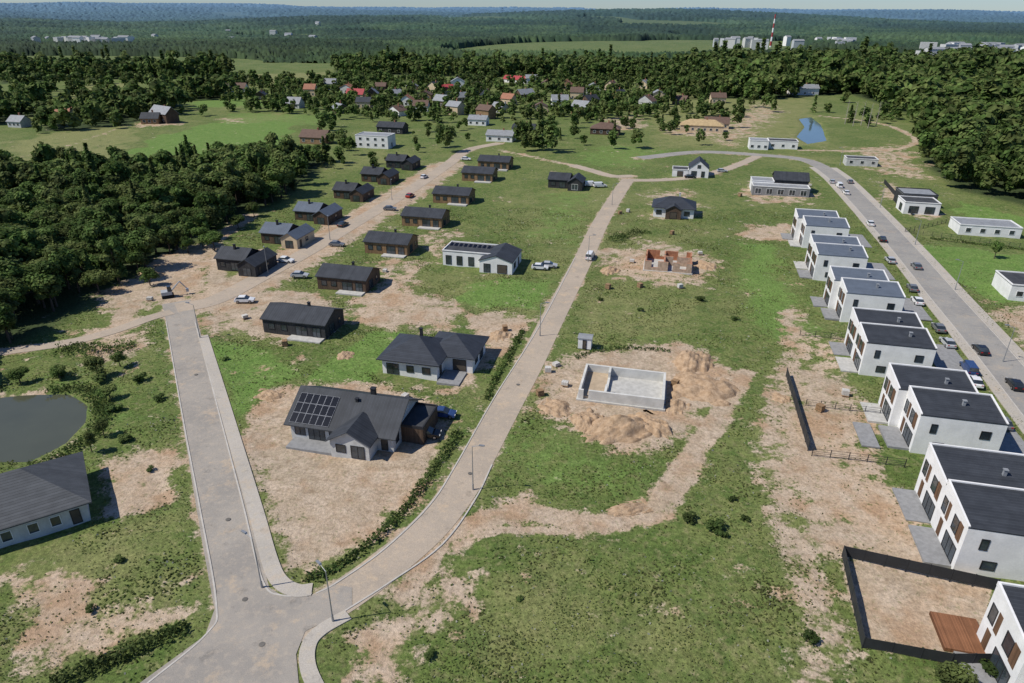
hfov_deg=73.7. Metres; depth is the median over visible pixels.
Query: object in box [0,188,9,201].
tree
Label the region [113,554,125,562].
bush
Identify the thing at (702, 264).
sand heap
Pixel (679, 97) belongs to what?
house
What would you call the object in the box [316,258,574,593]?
kerb
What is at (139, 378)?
bush
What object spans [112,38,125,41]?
distant building
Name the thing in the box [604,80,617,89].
house
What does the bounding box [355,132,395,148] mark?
house
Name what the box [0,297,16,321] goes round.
tree
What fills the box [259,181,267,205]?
tree
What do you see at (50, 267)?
tree
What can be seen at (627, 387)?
unfinished house
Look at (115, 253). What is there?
tree
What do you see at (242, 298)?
parked car
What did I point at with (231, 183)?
tree
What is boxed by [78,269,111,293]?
tree
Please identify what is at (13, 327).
tree
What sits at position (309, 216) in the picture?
window
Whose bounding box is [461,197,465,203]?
window
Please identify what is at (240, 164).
tree
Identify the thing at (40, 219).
tree
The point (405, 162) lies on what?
house
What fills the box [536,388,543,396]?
pallet stack
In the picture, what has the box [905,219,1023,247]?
fence
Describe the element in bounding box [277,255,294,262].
parked car
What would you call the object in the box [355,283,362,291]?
window
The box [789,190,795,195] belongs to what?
window
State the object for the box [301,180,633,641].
road
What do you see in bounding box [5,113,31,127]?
house
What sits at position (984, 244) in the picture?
hedge
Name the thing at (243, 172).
tree
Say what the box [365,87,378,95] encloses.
house
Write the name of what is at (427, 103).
house
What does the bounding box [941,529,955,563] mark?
window
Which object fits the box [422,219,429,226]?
window
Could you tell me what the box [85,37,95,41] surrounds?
distant building
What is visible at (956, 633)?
terrace
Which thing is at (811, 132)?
pond
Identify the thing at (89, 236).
tree
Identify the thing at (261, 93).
house
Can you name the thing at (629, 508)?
sand heap
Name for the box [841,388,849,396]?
pallet stack
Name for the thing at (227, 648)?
road
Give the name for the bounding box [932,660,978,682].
tree
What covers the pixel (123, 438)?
bush
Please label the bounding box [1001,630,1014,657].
window
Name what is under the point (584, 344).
door
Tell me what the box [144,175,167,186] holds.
tree
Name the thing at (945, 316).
kerb
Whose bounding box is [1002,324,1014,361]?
street lamp
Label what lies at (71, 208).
tree
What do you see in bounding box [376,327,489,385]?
house
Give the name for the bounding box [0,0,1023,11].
sky
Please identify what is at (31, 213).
tree
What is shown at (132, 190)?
tree
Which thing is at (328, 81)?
house
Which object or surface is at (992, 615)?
window
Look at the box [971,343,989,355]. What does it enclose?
parked car
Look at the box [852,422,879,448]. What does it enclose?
terrace
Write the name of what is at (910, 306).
driveway
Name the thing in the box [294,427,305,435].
window
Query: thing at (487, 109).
house
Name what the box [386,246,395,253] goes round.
window
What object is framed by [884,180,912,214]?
fence
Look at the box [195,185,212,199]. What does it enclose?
tree
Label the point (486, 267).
window
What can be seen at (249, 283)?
road
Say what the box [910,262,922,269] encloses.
parked car
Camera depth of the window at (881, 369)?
125.95 m
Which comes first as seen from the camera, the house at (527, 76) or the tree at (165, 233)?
the tree at (165, 233)
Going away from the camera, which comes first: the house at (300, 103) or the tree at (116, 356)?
the tree at (116, 356)
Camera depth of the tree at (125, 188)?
220.70 m
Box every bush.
[51,365,67,377]
[85,603,93,612]
[91,371,106,382]
[102,403,122,411]
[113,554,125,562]
[117,433,132,442]
[131,372,146,381]
[146,465,153,471]
[153,393,164,401]
[424,648,434,660]
[516,595,522,601]
[682,510,696,524]
[694,296,704,300]
[704,517,725,530]
[712,528,728,536]
[727,495,736,501]
[740,514,749,520]
[801,628,820,644]
[833,679,847,682]
[978,659,998,677]
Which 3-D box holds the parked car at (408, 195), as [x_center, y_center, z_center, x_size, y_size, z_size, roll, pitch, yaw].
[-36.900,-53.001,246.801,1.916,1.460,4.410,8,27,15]
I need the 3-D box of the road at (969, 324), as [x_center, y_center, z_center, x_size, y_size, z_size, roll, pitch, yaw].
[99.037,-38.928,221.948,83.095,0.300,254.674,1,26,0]
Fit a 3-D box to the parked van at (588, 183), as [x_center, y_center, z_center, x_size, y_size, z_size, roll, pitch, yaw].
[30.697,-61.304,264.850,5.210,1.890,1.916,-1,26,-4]
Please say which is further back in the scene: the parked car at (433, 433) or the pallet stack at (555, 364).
the pallet stack at (555, 364)
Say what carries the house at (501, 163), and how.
on the ground
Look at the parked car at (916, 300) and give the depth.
157.46 m
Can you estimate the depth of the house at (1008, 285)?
163.87 m
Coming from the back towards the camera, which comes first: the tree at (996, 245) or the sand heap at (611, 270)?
the tree at (996, 245)
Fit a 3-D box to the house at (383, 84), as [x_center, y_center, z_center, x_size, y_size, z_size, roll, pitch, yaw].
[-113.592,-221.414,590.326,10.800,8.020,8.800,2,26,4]
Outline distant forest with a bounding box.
[0,1,1023,62]
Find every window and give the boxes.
[0,530,13,542]
[26,522,40,534]
[49,515,62,527]
[230,262,237,270]
[242,268,251,276]
[268,323,274,328]
[274,236,280,243]
[280,324,286,330]
[285,240,293,248]
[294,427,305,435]
[295,326,307,336]
[306,214,312,220]
[308,429,325,440]
[312,327,320,337]
[317,217,324,224]
[321,280,326,285]
[329,321,334,334]
[335,444,345,452]
[342,281,352,290]
[343,192,349,198]
[350,445,364,459]
[353,195,359,201]
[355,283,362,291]
[369,278,372,289]
[371,176,376,181]
[380,178,385,183]
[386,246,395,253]
[386,362,398,374]
[398,247,403,254]
[406,365,413,372]
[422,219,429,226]
[422,367,430,374]
[433,220,438,226]
[445,255,451,264]
[451,197,457,202]
[456,256,461,264]
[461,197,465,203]
[468,257,473,265]
[477,175,483,180]
[483,263,489,271]
[559,182,564,187]
[571,184,577,189]
[755,188,761,193]
[766,189,772,193]
[777,189,783,194]
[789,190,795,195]
[800,190,806,195]
[810,265,813,276]
[825,292,829,305]
[836,302,841,318]
[846,337,852,353]
[853,299,858,306]
[854,352,860,370]
[858,339,862,351]
[874,350,880,358]
[875,366,885,372]
[882,398,890,421]
[883,376,888,390]
[886,303,894,309]
[888,385,893,399]
[902,422,912,446]
[904,399,909,412]
[908,206,918,212]
[909,408,914,423]
[914,355,923,362]
[922,459,928,476]
[922,490,934,520]
[924,207,935,213]
[929,424,937,433]
[930,475,938,493]
[941,495,948,514]
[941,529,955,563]
[950,513,959,535]
[978,539,990,550]
[979,431,991,439]
[979,560,996,570]
[987,602,998,626]
[990,646,1010,682]
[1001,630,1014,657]
[1015,291,1023,296]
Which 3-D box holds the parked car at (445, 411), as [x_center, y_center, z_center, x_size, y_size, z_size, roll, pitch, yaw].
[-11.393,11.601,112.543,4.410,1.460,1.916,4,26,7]
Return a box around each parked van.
[585,181,593,185]
[585,250,594,259]
[593,182,606,187]
[835,182,842,187]
[959,360,978,375]
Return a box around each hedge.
[26,381,115,465]
[46,337,137,359]
[48,619,191,682]
[305,428,462,582]
[483,328,526,399]
[574,345,669,358]
[606,227,650,241]
[930,237,1023,249]
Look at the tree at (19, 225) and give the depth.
179.12 m
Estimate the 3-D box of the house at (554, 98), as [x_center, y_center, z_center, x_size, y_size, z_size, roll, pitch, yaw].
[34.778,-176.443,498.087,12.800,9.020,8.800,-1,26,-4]
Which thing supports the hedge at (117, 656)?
on the ground
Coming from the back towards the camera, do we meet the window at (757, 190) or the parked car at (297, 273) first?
the window at (757, 190)
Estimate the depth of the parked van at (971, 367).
126.79 m
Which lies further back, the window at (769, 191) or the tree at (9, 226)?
the window at (769, 191)
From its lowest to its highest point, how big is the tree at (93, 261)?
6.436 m
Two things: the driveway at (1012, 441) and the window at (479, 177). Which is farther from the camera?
the window at (479, 177)
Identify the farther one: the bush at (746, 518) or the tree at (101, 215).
the tree at (101, 215)
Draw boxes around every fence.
[785,367,809,450]
[799,330,844,338]
[805,399,881,412]
[811,448,906,467]
[841,545,1000,647]
[861,637,991,663]
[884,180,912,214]
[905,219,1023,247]
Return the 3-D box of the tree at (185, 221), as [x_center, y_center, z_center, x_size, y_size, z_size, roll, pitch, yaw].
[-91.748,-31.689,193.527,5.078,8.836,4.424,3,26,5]
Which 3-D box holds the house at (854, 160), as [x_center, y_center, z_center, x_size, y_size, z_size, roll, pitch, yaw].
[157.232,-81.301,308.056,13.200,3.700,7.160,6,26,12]
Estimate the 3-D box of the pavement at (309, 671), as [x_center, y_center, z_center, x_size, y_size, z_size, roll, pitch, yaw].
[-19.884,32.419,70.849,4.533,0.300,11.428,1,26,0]
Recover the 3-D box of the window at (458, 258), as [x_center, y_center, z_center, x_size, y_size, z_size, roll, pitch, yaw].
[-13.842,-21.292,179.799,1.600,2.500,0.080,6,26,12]
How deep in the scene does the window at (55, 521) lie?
86.76 m
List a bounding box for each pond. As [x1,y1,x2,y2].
[0,394,87,461]
[797,117,825,143]
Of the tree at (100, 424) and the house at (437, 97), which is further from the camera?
the house at (437, 97)
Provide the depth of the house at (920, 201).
234.10 m
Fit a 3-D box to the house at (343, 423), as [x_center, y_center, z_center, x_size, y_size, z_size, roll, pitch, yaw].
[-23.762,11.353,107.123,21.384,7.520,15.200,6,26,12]
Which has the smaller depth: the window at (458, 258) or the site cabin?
the site cabin
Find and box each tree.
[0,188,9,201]
[0,196,16,205]
[0,207,14,225]
[0,223,28,230]
[0,225,20,231]
[0,226,25,245]
[0,239,23,269]
[0,257,27,284]
[0,276,31,320]
[0,288,19,337]
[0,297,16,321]
[0,302,16,343]
[2,319,16,338]
[3,366,29,382]
[5,189,38,214]
[6,227,46,251]
[7,209,28,227]
[7,245,41,268]
[17,270,61,307]
[18,260,61,277]
[18,264,65,303]
[19,212,29,220]
[25,256,69,279]
[27,207,61,227]
[28,270,62,311]
[29,202,61,215]
[29,224,47,229]
[32,211,64,222]
[34,260,64,306]
[36,186,64,210]
[36,233,51,242]
[36,245,79,258]
[37,226,66,242]
[42,244,80,289]
[46,242,62,254]
[48,220,76,236]
[48,364,67,378]
[51,193,70,210]
[51,234,58,246]
[55,237,70,246]
[58,213,96,230]
[59,202,88,214]
[59,229,75,241]
[60,212,72,222]
[63,260,81,291]
[64,186,83,202]
[65,240,88,268]
[66,237,88,246]
[68,198,95,204]
[69,223,103,254]
[70,249,88,275]
[72,168,92,185]
[74,204,93,215]
[78,206,111,223]
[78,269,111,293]
[79,183,104,205]
[79,219,108,253]
[79,252,124,271]
[81,181,96,206]
[82,248,94,284]
[82,357,106,372]
[83,431,95,451]
[84,218,109,226]
[84,254,103,269]
[92,417,108,435]
[93,201,108,208]
[95,234,129,279]
[96,197,126,216]
[96,383,117,398]
[97,187,107,202]
[101,188,120,198]
[101,201,122,227]
[103,159,131,185]
[104,226,122,242]
[104,263,127,282]
[107,183,121,195]
[107,223,125,233]
[109,350,126,366]
[115,181,141,196]
[119,225,159,267]
[120,213,142,227]
[122,192,156,204]
[122,201,140,213]
[123,216,142,233]
[125,203,139,213]
[125,249,148,270]
[129,179,140,204]
[130,185,150,196]
[134,200,167,215]
[136,267,159,285]
[137,180,146,185]
[138,212,159,252]
[143,218,166,246]
[144,169,176,178]
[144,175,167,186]
[145,177,161,187]
[146,184,173,209]
[148,158,157,177]
[152,215,174,243]
[155,172,186,188]
[156,170,175,177]
[157,225,173,253]
[158,223,190,249]
[162,202,179,211]
[162,209,186,224]
[168,186,195,206]
[169,186,190,207]
[176,206,195,228]
[178,214,196,238]
[179,237,192,252]
[183,170,205,190]
[188,182,204,201]
[189,227,209,246]
[192,212,216,225]
[193,191,229,226]
[193,204,223,230]
[194,209,209,229]
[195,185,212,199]
[197,163,213,173]
[198,230,224,250]
[199,187,235,220]
[200,172,218,190]
[207,171,244,209]
[212,156,255,194]
[215,223,223,231]
[217,197,235,222]
[219,166,253,201]
[222,158,240,204]
[228,214,244,228]
[242,172,263,206]
[243,181,260,202]
[245,202,259,216]
[257,158,267,194]
[258,184,269,204]
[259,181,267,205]
[261,160,294,197]
[264,180,285,201]
[268,150,292,193]
[290,177,296,188]
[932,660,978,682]
[990,240,1004,258]
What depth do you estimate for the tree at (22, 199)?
198.73 m
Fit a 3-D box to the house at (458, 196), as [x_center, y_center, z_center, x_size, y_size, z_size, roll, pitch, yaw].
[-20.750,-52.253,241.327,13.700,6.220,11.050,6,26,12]
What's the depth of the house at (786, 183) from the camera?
255.40 m
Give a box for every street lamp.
[185,302,200,337]
[241,530,262,587]
[315,559,333,621]
[472,444,484,489]
[539,302,549,335]
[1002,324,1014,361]
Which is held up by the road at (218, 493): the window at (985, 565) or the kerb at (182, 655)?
the kerb at (182, 655)
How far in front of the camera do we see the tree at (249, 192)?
225.59 m
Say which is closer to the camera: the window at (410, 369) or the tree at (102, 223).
the window at (410, 369)
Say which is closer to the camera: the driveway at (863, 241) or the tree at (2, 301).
the tree at (2, 301)
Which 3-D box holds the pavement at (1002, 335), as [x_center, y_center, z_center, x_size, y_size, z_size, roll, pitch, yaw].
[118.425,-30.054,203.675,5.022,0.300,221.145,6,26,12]
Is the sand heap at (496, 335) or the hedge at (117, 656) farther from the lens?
the sand heap at (496, 335)
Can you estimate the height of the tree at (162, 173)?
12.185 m
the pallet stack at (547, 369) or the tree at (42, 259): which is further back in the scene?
the tree at (42, 259)
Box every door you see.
[69,508,82,524]
[381,439,388,450]
[453,359,465,370]
[497,264,506,273]
[582,340,586,348]
[669,212,676,218]
[677,171,682,176]
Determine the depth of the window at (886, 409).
113.10 m
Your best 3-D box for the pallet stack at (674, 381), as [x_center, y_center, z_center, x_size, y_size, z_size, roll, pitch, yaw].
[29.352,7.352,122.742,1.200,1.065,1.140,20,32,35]
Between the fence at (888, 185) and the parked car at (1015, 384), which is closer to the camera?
the parked car at (1015, 384)
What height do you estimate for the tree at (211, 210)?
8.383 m
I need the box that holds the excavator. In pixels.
[160,281,188,298]
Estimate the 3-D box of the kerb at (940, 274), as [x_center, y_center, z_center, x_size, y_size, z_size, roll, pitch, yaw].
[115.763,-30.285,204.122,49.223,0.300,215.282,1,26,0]
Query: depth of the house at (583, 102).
452.18 m
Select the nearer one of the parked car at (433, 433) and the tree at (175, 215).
the parked car at (433, 433)
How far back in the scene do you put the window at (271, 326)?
140.82 m
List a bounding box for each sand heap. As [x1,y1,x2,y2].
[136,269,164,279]
[253,388,284,401]
[337,351,354,359]
[489,330,512,341]
[537,397,571,417]
[568,407,604,433]
[577,410,655,444]
[600,265,620,275]
[606,498,652,517]
[628,409,687,438]
[657,397,691,414]
[668,350,716,372]
[668,371,740,405]
[692,260,722,270]
[771,392,790,403]
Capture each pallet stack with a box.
[146,296,152,300]
[241,314,248,319]
[282,339,287,345]
[401,392,408,396]
[502,324,507,330]
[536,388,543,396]
[545,366,550,372]
[552,361,559,367]
[561,380,568,386]
[605,283,610,288]
[637,282,642,287]
[671,378,679,385]
[677,283,683,288]
[815,402,825,411]
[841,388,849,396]
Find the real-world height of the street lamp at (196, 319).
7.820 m
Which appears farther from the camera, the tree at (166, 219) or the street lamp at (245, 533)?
the tree at (166, 219)
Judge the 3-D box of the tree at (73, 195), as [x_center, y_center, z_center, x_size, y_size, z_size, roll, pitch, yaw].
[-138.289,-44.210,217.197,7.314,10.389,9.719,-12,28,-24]
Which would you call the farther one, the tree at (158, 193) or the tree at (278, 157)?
the tree at (278, 157)
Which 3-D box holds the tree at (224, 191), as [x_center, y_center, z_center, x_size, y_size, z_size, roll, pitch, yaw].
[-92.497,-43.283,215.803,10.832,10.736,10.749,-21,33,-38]
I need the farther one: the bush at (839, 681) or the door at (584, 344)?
the door at (584, 344)
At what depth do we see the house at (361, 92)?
529.56 m
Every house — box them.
[0,451,91,547]
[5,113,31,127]
[54,107,76,117]
[139,110,161,123]
[149,104,179,123]
[213,244,277,276]
[230,82,248,91]
[254,89,266,99]
[258,220,314,248]
[259,301,343,343]
[283,385,437,460]
[285,96,304,108]
[293,199,342,224]
[298,128,333,144]
[303,83,317,95]
[315,261,380,296]
[323,78,336,89]
[331,101,346,113]
[332,180,374,201]
[339,82,351,92]
[346,88,365,96]
[355,95,372,107]
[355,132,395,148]
[360,164,399,184]
[362,229,418,257]
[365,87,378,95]
[373,80,387,89]
[376,120,408,133]
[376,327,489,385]
[385,152,420,170]
[388,103,406,115]
[392,87,402,96]
[400,205,449,229]
[401,93,413,105]
[412,98,429,111]
[417,88,432,98]
[427,80,437,91]
[431,184,475,206]
[432,94,450,106]
[442,241,521,274]
[443,83,452,94]
[445,99,465,114]
[450,76,464,86]
[457,91,465,101]
[461,164,498,182]
[467,113,489,125]
[475,102,496,118]
[477,153,513,170]
[485,128,515,141]
[492,100,508,112]
[500,92,516,103]
[503,75,524,83]
[511,123,536,129]
[515,87,533,97]
[525,73,537,83]
[532,100,548,110]
[547,172,585,190]
[550,93,568,104]
[562,79,572,88]
[570,86,584,98]
[571,99,589,113]
[576,363,666,411]
[583,93,599,102]
[589,120,620,135]
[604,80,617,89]
[636,78,649,88]
[638,94,656,105]
[643,249,691,274]
[652,192,696,219]
[653,88,664,96]
[672,94,688,104]
[672,156,709,177]
[680,117,724,132]
[704,115,729,128]
[709,91,726,102]
[747,137,768,149]
[749,171,810,197]
[768,138,798,149]
[780,208,849,247]
[787,82,819,94]
[793,233,868,280]
[810,265,905,321]
[829,307,937,377]
[843,155,878,166]
[860,362,1008,454]
[892,442,1023,580]
[893,187,941,215]
[948,216,1023,238]
[953,581,1023,682]
[991,270,1023,301]
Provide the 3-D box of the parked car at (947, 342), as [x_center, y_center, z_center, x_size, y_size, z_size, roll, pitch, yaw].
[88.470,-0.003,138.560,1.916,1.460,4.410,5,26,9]
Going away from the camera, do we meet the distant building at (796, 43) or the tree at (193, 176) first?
the tree at (193, 176)
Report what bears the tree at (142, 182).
on the ground
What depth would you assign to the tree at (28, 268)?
151.92 m
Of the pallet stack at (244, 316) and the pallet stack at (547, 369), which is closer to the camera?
the pallet stack at (547, 369)
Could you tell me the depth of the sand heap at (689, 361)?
129.51 m
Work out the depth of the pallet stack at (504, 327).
143.17 m
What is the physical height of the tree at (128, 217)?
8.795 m
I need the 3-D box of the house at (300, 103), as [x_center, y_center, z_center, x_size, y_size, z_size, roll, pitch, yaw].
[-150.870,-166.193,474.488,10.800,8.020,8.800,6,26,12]
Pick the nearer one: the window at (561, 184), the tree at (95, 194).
the tree at (95, 194)
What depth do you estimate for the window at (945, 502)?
86.25 m
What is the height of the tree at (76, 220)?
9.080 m
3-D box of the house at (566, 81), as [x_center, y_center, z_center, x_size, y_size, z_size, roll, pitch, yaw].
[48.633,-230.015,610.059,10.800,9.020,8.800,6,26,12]
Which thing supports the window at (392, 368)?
in the house at (457, 357)
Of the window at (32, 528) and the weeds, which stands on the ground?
the weeds
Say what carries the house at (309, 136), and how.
on the ground
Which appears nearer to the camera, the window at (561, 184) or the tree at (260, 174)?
the tree at (260, 174)
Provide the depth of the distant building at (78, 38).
1149.54 m
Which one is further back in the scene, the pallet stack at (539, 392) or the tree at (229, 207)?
the tree at (229, 207)
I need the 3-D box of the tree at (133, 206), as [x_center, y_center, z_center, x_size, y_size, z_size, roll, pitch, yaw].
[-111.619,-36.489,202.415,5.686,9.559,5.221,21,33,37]
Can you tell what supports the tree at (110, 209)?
on the ground
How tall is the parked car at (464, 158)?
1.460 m
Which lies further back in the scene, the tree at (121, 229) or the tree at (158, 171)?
the tree at (158, 171)
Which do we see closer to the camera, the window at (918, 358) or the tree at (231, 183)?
the window at (918, 358)
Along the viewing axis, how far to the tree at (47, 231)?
179.18 m
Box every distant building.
[30,36,40,42]
[53,37,62,41]
[72,36,84,42]
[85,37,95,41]
[100,37,110,42]
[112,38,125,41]
[117,35,131,41]
[269,30,276,34]
[719,38,724,46]
[725,37,736,47]
[730,36,740,43]
[742,37,752,47]
[750,40,758,49]
[757,39,768,48]
[782,35,790,45]
[791,39,804,47]
[919,42,937,48]
[924,47,948,51]
[940,44,959,46]
[959,43,971,46]
[1013,43,1023,48]
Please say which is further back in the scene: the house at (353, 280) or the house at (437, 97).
the house at (437, 97)
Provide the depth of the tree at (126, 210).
200.39 m
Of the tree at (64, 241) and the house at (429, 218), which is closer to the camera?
the tree at (64, 241)
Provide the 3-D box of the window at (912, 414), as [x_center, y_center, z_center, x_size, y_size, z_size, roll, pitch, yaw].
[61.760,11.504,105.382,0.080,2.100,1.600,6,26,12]
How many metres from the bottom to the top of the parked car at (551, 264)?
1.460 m
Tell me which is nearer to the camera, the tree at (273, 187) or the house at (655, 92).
the tree at (273, 187)
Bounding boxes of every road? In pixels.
[0,310,174,354]
[140,559,351,682]
[162,300,268,608]
[175,142,502,311]
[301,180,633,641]
[568,164,632,177]
[622,156,762,181]
[637,151,1023,414]
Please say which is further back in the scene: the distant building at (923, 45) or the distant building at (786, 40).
the distant building at (786, 40)
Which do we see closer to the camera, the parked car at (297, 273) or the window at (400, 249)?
the parked car at (297, 273)
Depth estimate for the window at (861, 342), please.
127.90 m
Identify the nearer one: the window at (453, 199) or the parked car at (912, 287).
the parked car at (912, 287)
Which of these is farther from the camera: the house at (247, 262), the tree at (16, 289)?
the house at (247, 262)
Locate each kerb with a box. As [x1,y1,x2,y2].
[147,321,217,682]
[195,321,311,596]
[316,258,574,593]
[345,464,492,610]
[817,169,1023,416]
[832,168,1023,365]
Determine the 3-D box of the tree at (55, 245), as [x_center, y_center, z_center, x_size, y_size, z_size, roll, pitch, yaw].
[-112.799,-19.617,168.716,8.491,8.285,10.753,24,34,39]
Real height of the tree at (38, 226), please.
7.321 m
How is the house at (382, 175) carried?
on the ground
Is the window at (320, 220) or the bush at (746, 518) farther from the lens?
the window at (320, 220)
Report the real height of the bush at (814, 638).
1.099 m
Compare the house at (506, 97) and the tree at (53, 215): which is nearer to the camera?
the tree at (53, 215)
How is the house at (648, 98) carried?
on the ground
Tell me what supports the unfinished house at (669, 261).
on the ground
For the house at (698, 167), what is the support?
on the ground
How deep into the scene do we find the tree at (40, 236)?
175.06 m
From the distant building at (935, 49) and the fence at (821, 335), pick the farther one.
the distant building at (935, 49)
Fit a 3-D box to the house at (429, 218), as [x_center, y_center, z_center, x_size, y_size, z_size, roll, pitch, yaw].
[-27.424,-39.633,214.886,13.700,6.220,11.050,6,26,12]
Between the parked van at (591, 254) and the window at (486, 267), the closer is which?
the window at (486, 267)
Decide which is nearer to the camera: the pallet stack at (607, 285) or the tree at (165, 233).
the pallet stack at (607, 285)
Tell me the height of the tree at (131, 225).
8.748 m
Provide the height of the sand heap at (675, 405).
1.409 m
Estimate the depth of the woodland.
491.30 m
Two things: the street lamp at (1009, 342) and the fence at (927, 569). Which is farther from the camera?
the street lamp at (1009, 342)
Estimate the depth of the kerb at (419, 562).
83.80 m
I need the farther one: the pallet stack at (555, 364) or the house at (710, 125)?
the house at (710, 125)
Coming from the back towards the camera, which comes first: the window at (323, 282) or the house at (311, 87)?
the house at (311, 87)
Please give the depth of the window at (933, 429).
102.40 m
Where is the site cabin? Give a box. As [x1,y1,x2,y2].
[578,333,593,349]
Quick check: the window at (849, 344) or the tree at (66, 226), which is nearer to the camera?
the window at (849, 344)
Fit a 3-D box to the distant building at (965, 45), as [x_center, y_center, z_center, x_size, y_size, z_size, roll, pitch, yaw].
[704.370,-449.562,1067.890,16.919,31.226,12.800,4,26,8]
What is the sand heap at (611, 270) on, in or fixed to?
on the ground
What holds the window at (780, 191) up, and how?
in the house at (786, 183)
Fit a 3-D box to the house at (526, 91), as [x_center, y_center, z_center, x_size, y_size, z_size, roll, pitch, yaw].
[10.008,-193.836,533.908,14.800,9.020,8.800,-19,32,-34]
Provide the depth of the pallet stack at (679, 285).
166.15 m
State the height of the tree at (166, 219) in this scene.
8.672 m
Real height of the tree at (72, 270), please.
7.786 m
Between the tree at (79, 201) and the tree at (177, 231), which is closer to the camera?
the tree at (177, 231)
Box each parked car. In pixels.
[234,295,255,302]
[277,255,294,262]
[290,270,308,277]
[328,240,344,246]
[337,221,348,226]
[383,205,396,210]
[405,193,414,197]
[426,426,441,439]
[437,406,456,418]
[461,156,470,159]
[531,262,548,269]
[541,261,557,267]
[684,174,695,177]
[716,168,727,171]
[842,190,849,194]
[866,220,874,225]
[878,236,886,241]
[884,256,896,263]
[906,284,918,291]
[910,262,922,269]
[911,296,924,304]
[931,322,946,332]
[939,337,956,347]
[969,375,983,387]
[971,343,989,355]
[1005,377,1023,391]
[1006,417,1013,430]
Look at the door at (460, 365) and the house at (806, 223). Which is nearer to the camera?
the door at (460, 365)
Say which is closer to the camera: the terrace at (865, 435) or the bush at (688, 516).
the bush at (688, 516)
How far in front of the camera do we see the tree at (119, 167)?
225.19 m
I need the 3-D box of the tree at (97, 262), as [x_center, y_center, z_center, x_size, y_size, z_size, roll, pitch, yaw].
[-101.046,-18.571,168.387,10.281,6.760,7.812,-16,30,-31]
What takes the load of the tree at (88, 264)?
on the ground
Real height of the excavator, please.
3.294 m
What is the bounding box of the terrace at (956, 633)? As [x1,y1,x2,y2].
[929,611,984,652]
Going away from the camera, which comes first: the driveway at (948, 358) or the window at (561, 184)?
the driveway at (948, 358)
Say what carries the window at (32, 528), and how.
in the house at (41, 499)
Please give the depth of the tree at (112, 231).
176.61 m
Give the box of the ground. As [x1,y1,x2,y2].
[0,6,1023,682]
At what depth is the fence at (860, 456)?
102.15 m
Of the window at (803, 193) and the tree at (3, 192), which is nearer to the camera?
the tree at (3, 192)
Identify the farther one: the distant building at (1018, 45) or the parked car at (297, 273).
the distant building at (1018, 45)
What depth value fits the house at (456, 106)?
447.33 m
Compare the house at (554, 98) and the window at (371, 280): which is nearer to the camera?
the window at (371, 280)
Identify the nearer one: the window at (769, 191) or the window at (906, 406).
the window at (906, 406)
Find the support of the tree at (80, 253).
on the ground
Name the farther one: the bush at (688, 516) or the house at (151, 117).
the house at (151, 117)
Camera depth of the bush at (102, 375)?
121.71 m
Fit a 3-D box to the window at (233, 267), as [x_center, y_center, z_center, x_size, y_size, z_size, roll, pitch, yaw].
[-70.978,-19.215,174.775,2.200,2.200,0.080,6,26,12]
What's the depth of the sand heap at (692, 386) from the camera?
120.22 m
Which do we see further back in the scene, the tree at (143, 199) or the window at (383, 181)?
the window at (383, 181)
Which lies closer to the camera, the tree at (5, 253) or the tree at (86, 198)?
the tree at (5, 253)
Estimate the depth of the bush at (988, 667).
68.84 m
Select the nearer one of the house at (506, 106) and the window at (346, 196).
the window at (346, 196)
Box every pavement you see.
[198,335,312,596]
[299,610,350,682]
[810,167,1023,433]
[833,168,1023,364]
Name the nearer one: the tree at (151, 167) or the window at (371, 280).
the window at (371, 280)
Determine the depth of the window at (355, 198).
239.69 m
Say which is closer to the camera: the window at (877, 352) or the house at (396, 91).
the window at (877, 352)
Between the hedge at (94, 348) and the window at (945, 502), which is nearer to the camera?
the window at (945, 502)
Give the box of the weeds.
[0,205,1023,682]
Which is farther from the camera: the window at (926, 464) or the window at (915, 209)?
the window at (915, 209)
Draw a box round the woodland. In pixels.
[0,36,1023,201]
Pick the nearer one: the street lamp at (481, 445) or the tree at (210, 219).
the street lamp at (481, 445)
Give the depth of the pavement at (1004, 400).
146.00 m
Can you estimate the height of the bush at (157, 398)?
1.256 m
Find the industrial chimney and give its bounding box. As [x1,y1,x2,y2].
[769,14,775,46]
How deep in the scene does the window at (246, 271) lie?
171.07 m
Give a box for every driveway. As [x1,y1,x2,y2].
[848,234,871,247]
[866,262,894,279]
[902,298,932,320]
[933,344,963,369]
[999,429,1023,453]
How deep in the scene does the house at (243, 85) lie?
563.97 m
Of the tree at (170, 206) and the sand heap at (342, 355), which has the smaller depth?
the sand heap at (342, 355)
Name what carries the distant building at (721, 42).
on the ground
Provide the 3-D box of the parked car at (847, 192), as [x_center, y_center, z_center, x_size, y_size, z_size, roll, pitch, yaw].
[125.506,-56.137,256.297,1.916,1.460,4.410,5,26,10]
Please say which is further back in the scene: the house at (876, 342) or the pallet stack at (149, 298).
the pallet stack at (149, 298)
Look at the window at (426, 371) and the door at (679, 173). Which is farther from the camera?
the door at (679, 173)
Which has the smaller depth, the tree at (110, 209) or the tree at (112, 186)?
the tree at (110, 209)
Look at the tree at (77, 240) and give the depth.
177.76 m
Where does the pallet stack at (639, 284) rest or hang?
on the ground
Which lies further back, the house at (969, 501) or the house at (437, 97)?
the house at (437, 97)
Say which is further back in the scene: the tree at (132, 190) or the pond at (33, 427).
the tree at (132, 190)
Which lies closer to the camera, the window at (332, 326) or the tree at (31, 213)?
the window at (332, 326)

